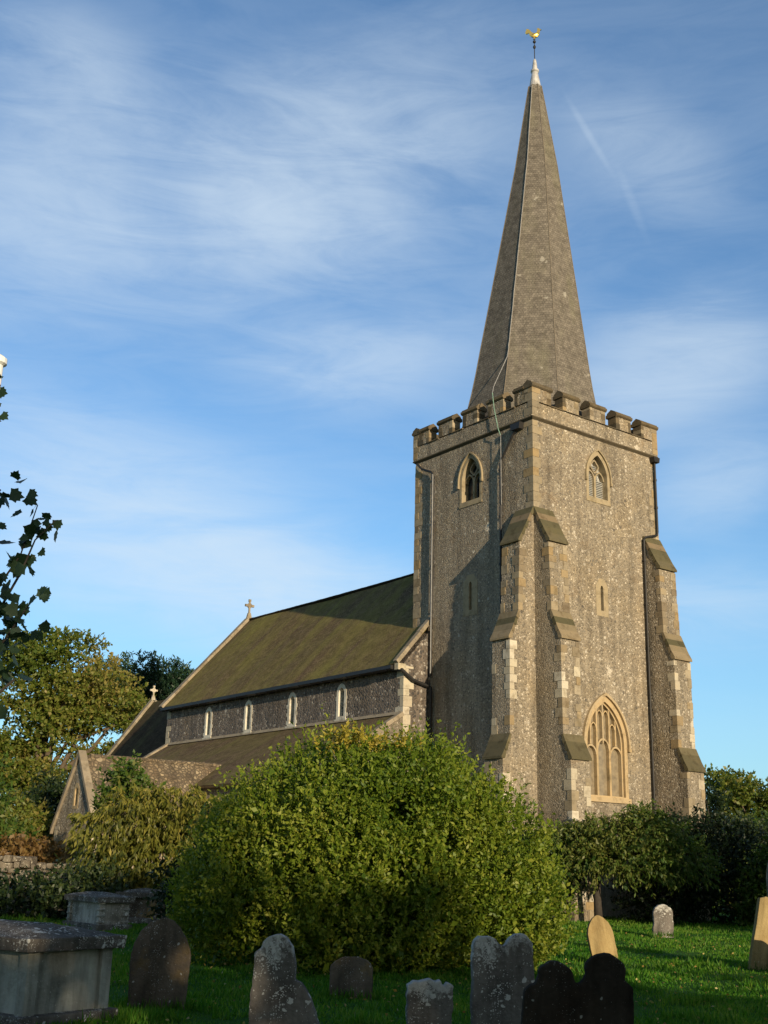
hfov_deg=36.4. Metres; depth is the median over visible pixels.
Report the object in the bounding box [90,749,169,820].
sapling
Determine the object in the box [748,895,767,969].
headstone
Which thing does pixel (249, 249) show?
sky
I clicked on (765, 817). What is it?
bush
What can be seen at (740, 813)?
bush
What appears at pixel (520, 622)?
church
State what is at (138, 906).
chest tomb
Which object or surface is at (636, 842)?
drooping tree
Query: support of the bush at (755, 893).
on the lawn at (455, 991)
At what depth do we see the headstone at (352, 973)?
14.99 m
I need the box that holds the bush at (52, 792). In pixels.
[21,763,69,839]
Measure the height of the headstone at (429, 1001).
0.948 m
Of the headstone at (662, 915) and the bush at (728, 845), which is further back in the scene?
the bush at (728, 845)
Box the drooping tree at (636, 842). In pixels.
[523,798,723,916]
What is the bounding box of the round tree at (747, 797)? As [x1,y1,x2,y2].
[703,763,767,821]
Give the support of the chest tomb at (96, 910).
on the lawn at (455, 991)
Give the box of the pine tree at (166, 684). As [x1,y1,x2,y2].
[81,648,194,735]
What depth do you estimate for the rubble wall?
34.19 m
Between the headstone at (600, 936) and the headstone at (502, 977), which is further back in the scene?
the headstone at (600, 936)
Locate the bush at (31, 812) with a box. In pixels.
[0,794,59,843]
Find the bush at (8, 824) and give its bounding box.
[0,795,40,840]
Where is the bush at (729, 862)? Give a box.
[710,815,760,908]
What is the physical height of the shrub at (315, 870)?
4.564 m
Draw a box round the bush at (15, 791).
[0,787,33,807]
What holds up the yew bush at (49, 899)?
on the lawn at (455, 991)
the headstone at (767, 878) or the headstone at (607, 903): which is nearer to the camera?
the headstone at (767, 878)
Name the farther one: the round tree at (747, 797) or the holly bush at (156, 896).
the round tree at (747, 797)
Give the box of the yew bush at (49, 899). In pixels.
[0,850,139,920]
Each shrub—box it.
[63,782,241,890]
[151,701,583,974]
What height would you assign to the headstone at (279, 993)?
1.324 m
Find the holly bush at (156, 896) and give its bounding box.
[138,805,250,942]
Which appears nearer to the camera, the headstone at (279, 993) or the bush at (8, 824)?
the headstone at (279, 993)
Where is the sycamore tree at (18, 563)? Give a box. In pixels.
[0,375,62,719]
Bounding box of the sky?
[0,0,767,804]
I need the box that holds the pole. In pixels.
[0,354,6,386]
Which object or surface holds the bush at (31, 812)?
on the lawn at (455, 991)
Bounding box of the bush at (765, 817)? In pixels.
[734,807,767,831]
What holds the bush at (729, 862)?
on the lawn at (455, 991)
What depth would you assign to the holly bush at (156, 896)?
24.24 m
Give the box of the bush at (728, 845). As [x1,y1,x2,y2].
[606,798,767,924]
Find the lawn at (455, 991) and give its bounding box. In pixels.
[24,892,767,1023]
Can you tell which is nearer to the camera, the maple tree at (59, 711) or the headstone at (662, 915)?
the headstone at (662, 915)
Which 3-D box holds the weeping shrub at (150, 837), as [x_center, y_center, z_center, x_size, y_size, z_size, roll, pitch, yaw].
[-6.495,10.417,33.986,6.087,4.980,4.416,1,-17,0]
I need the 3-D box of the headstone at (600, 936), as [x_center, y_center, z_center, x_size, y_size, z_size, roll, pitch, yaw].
[4.087,8.122,21.849,0.506,1.087,0.100,-3,-24,-12]
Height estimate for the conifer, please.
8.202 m
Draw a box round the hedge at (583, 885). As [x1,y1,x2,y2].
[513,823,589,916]
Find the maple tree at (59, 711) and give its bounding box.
[0,624,155,815]
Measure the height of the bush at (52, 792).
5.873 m
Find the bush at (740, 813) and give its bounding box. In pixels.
[722,808,767,851]
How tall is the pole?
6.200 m
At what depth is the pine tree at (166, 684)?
108.10 m
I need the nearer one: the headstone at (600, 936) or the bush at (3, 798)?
the headstone at (600, 936)
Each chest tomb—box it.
[0,919,126,1023]
[62,891,135,930]
[116,888,167,923]
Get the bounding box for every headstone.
[127,917,190,1009]
[249,934,319,1023]
[329,956,372,999]
[405,978,452,1023]
[470,933,534,1023]
[521,952,633,1023]
[586,915,617,957]
[601,879,619,917]
[652,904,673,937]
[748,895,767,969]
[766,863,767,894]
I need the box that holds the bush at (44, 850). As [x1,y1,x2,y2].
[0,827,69,892]
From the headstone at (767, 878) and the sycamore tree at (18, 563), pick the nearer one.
the sycamore tree at (18, 563)
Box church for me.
[50,28,710,921]
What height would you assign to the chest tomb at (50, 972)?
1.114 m
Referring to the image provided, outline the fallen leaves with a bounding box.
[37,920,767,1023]
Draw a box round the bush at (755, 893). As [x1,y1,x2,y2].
[728,834,767,925]
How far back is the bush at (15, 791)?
57.61 m
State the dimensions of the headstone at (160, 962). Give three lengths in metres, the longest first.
1.241 x 0.693 x 0.100 m
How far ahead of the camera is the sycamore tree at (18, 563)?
8.21 m
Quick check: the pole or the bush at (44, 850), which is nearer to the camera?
the pole
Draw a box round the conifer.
[705,777,733,820]
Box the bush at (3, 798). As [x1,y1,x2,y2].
[0,751,24,803]
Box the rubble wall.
[0,855,77,914]
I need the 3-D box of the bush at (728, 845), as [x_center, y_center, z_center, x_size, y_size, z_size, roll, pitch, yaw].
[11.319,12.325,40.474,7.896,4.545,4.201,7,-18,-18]
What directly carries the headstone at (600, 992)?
on the lawn at (455, 991)

